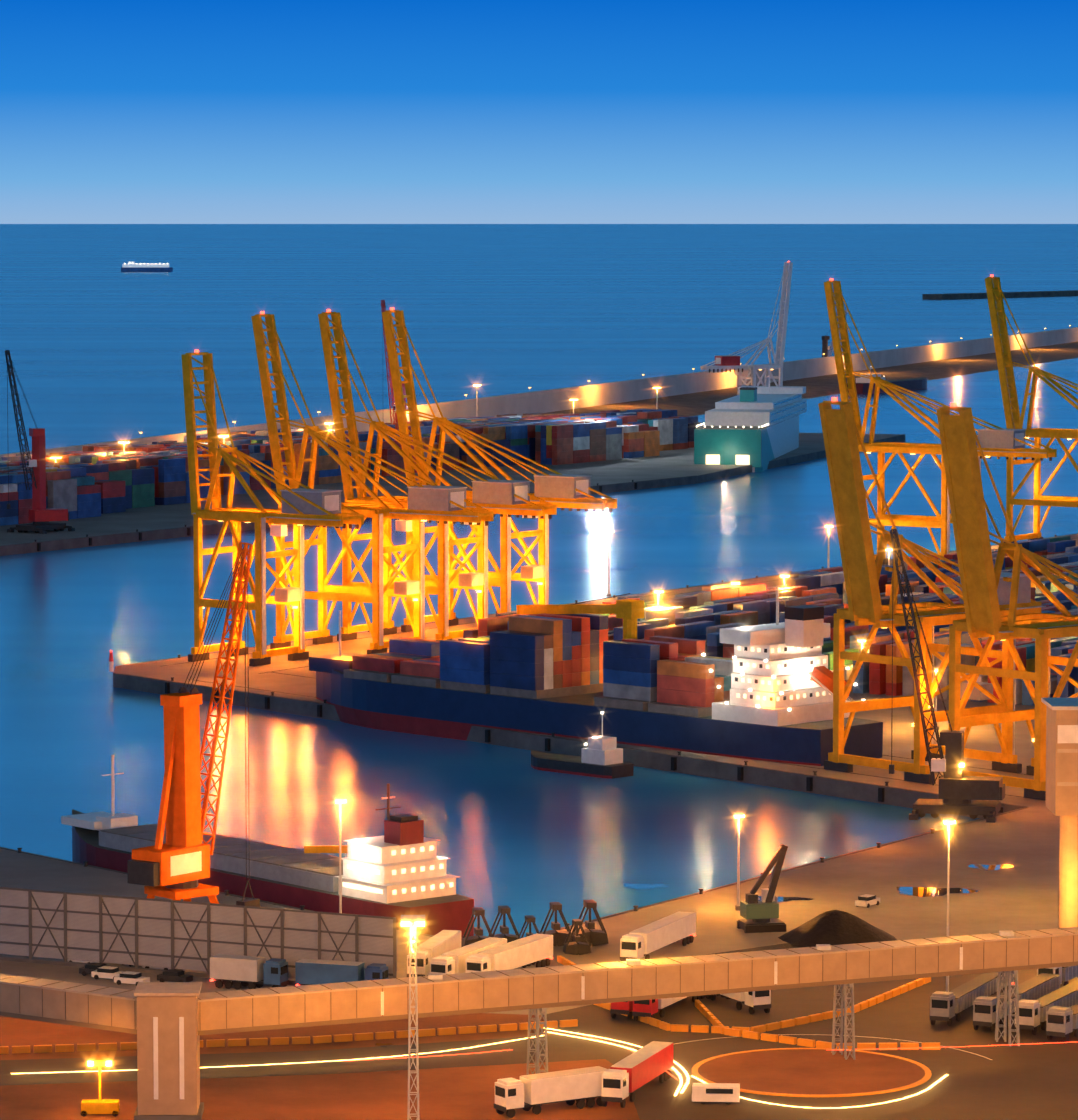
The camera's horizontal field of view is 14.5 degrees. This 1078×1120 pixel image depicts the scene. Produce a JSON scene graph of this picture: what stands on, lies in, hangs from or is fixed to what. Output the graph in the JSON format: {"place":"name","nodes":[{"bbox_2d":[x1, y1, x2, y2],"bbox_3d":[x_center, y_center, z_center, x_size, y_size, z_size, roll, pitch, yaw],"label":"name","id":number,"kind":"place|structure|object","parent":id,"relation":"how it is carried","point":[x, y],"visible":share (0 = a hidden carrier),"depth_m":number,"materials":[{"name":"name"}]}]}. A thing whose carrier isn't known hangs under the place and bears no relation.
{"place":"outdoors","nodes":[
{"label":"outdoors","id":0,"kind":"place"},
{"bbox_2d":[0,224,1077,940],"bbox_3d":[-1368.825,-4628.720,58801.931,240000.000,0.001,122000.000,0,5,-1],"label":"sea water","id":1,"kind":"structure","parent":0,"point":[96,340],"depth_m":1710.18,"materials":[{"name":"blue liquid"}]},
{"bbox_2d":[121,262,172,271],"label":"cruise ship","id":2,"kind":"object","parent":1,"relation":"on","point":[136,267],"visible":1,"depth_m":8247.13,"materials":[{"name":"white metal"}]},
{"bbox_2d":[61,755,473,939],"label":"cargo ship","id":3,"kind":"object","parent":1,"relation":"on","point":[397,870],"visible":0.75,"depth_m":597.12,"materials":[{"name":"white paint"}]},
{"bbox_2d":[531,711,633,778],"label":"tugboat","id":4,"kind":"object","parent":1,"relation":"in","point":[601,756],"visible":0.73,"depth_m":764.04,"materials":[{"name":"metal"}]},
{"bbox_2d":[309,587,882,765],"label":"container ship","id":5,"kind":"object","parent":1,"relation":"on","point":[765,693],"visible":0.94,"depth_m":792.56,"materials":[{"name":"white paint"}]},
{"bbox_2d":[694,368,806,471],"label":"ferry","id":6,"kind":"object","parent":1,"relation":"on","point":[756,428],"visible":0.75,"depth_m":1713.15,"materials":[{"name":"white paint"}]},
{"bbox_2d":[847,366,926,393],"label":"channel coaster","id":7,"kind":"object","parent":1,"relation":"on","point":[862,384],"visible":0.42,"depth_m":2479.58,"materials":[{"name":"white paint"}]},
{"bbox_2d":[922,290,1077,299],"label":"breakwater","id":8,"kind":"object","parent":1,"relation":"in","point":[1006,295],"visible":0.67,"depth_m":5488.49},
{"bbox_2d":[0,342,1077,1014],"bbox_3d":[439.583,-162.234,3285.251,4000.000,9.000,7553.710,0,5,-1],"label":"harbour quays","id":9,"kind":"object","parent":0,"point":[1022,894],"visible":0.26,"depth_m":734.10,"materials":[{"name":"concrete"}]},
{"bbox_2d":[5,350,74,533],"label":"harbor crane","id":10,"kind":"object","parent":9,"relation":"on","point":[41,516],"visible":1,"depth_m":1318.54,"materials":[{"name":"metal"}]},
{"bbox_2d":[109,650,113,671],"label":"navigation beacon","id":11,"kind":"object","parent":9,"relation":"on","point":[111,668],"visible":1,"depth_m":911.92,"materials":[{"name":"white paint"}]},
{"bbox_2d":[127,542,259,969],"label":"harbor crane","id":12,"kind":"object","parent":9,"relation":"on","point":[176,866],"visible":0.98,"depth_m":553.30,"materials":[{"name":"metal"}]},
{"bbox_2d":[0,887,395,984],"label":"windbreak wall","id":13,"kind":"structure","parent":9,"relation":"on","point":[149,932],"depth_m":545.23,"materials":[{"name":"grey metal"}]},
{"bbox_2d":[181,350,363,665],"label":"gantry crane","id":14,"kind":"object","parent":9,"relation":"on","point":[301,508],"visible":1,"depth_m":932.02,"materials":[{"name":"metal"}]},
{"bbox_2d":[0,409,702,525],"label":"shipping containers","id":15,"kind":"object","parent":9,"relation":"on","point":[94,481],"visible":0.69,"depth_m":1562.10,"materials":[{"name":"metal"}]},
{"bbox_2d":[251,311,492,653],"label":"gantry crane","id":16,"kind":"object","parent":9,"relation":"on","point":[434,502],"visible":0.75,"depth_m":955.46,"materials":[{"name":"metal"}]},
{"bbox_2d":[381,300,405,422],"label":"crane","id":17,"kind":"object","parent":9,"relation":"on","point":[389,373],"visible":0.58,"depth_m":1705.87,"materials":[{"name":"metal"}]},
{"bbox_2d":[318,309,556,640],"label":"gantry crane","id":18,"kind":"object","parent":9,"relation":"on","point":[502,497],"visible":0.79,"depth_m":977.16,"materials":[{"name":"metal"}]},
{"bbox_2d":[67,894,879,1104],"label":"parked cars","id":19,"kind":"object","parent":9,"relation":"on","point":[727,1093],"visible":0.71,"depth_m":538.34,"materials":[{"name":"white paint"}]},
{"bbox_2d":[382,307,616,631],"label":"gantry crane","id":20,"kind":"object","parent":9,"relation":"on","point":[562,491],"visible":0.67,"depth_m":997.76,"materials":[{"name":"metal"}]},
{"bbox_2d":[461,900,608,954],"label":"grab buckets","id":21,"kind":"object","parent":9,"relation":"on","point":[577,941],"visible":0.81,"depth_m":564.48,"materials":[{"name":"metal"}]},
{"bbox_2d":[0,327,1077,460],"bbox_3d":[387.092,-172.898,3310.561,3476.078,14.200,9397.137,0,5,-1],"label":"breakwater wall","id":22,"kind":"structure","parent":9,"relation":"on","point":[542,401],"depth_m":2299.00,"materials":[{"name":"grey concrete"}]},
{"bbox_2d":[822,309,847,356],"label":"dark mobile crane","id":23,"kind":"object","parent":22,"relation":"on","point":[825,346],"visible":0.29,"depth_m":2741.67,"materials":[{"name":"metal"}]},
{"bbox_2d":[0,476,1077,942],"bbox_3d":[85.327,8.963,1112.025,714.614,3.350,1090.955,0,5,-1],"label":"bollards and fenders","id":24,"kind":"object","parent":9,"relation":"on","point":[740,778],"visible":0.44,"depth_m":754.13,"materials":[{"name":"rubber"}]},
{"bbox_2d":[50,325,1070,991],"bbox_3d":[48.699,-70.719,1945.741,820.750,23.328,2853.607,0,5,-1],"label":"light poles","id":25,"kind":"object","parent":9,"relation":"on","point":[736,815],"visible":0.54,"depth_m":596.38,"materials":[{"name":"grey metal"}]},
{"bbox_2d":[375,864,1013,1046],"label":"puddles","id":26,"kind":"object","parent":9,"relation":"on","point":[922,891],"visible":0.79,"depth_m":614.09,"materials":[{"name":"grey liquid"}]},
{"bbox_2d":[700,261,792,394],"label":"crane","id":27,"kind":"object","parent":9,"relation":"on","point":[730,362],"visible":0.81,"depth_m":2179.58,"materials":[{"name":"paint"}]},
{"bbox_2d":[737,844,787,932],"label":"material handler","id":28,"kind":"object","parent":9,"relation":"on","point":[761,915],"visible":1,"depth_m":578.94,"materials":[{"name":"metal"}]},
{"bbox_2d":[463,536,1077,705],"bbox_3d":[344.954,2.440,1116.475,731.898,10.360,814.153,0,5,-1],"label":"shipping containers","id":29,"kind":"object","parent":9,"relation":"on","point":[707,613],"visible":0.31,"depth_m":937.35,"materials":[{"name":"metal"}]},
{"bbox_2d":[778,910,896,946],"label":"coal heap","id":30,"kind":"object","parent":9,"relation":"on","point":[834,927],"visible":0.94,"depth_m":568.24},
{"bbox_2d":[818,397,1045,783],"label":"gantry crane","id":31,"kind":"object","parent":9,"relation":"on","point":[862,567],"visible":0.75,"depth_m":738.59,"materials":[{"name":"metal"}]},
{"bbox_2d":[824,278,1056,564],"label":"gantry crane","id":32,"kind":"object","parent":9,"relation":"on","point":[998,442],"visible":0.58,"depth_m":1176.08,"materials":[{"name":"metal"}]},
{"bbox_2d":[889,529,1004,822],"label":"mobile harbor crane","id":33,"kind":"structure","parent":9,"relation":"on","point":[960,793],"depth_m":689.36,"materials":[{"name":"metal"}]},
{"bbox_2d":[936,403,1077,800],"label":"gantry crane","id":34,"kind":"object","parent":9,"relation":"on","point":[980,572],"visible":0.9,"depth_m":712.07,"materials":[{"name":"metal"}]},
{"bbox_2d":[985,275,1077,542],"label":"gantry crane","id":35,"kind":"object","parent":9,"relation":"on","point":[995,297],"visible":0.85,"depth_m":1264.46,"materials":[{"name":"metal"}]},
{"bbox_2d":[0,943,1077,1119],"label":"ground","id":36,"kind":"structure","parent":0,"point":[1029,1079],"depth_m":486.37,"materials":[{"name":"brown asphalt"}]},
{"bbox_2d":[81,1061,119,1116],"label":"lighting trailer","id":37,"kind":"object","parent":36,"relation":"on","point":[99,1106],"visible":1,"depth_m":459.13,"materials":[{"name":"yellow metal"}]},
{"bbox_2d":[401,915,424,1119],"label":"floodlight masts","id":38,"kind":"object","parent":36,"relation":"on","point":[408,920],"visible":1,"depth_m":447.69,"materials":[{"name":"grey metal"}]},
{"bbox_2d":[0,955,991,1096],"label":"roundabout and kerbs","id":39,"kind":"object","parent":36,"relation":"on","point":[820,1070],"visible":0.79,"depth_m":491.52,"materials":[{"name":"orange"}]},
{"bbox_2d":[0,927,1077,1119],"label":"elevated roadway","id":40,"kind":"structure","parent":36,"relation":"on","point":[168,1023],"depth_m":471.84,"materials":[{"name":"beige concrete"}]},
{"bbox_2d":[11,1028,1070,1108],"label":"light trails","id":41,"kind":"object","parent":36,"relation":"on","point":[688,1077],"visible":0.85,"depth_m":484.57,"materials":[{"name":"yellow"}]},
{"bbox_2d":[210,911,1077,1117],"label":"trucks","id":42,"kind":"object","parent":36,"relation":"on","point":[1043,996],"visible":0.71,"depth_m":521.07,"materials":[{"name":"metal"}]},
{"bbox_2d":[1041,698,1077,927],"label":"tower","id":43,"kind":"structure","parent":36,"relation":"on","point":[1062,758],"depth_m":558.01,"materials":[{"name":"white paint"}]},
{"bbox_2d":[0,0,1077,223],"label":"sky","id":44,"kind":"structure","parent":0,"point":[112,111],"materials":[{"name":"blue"}]}
]}

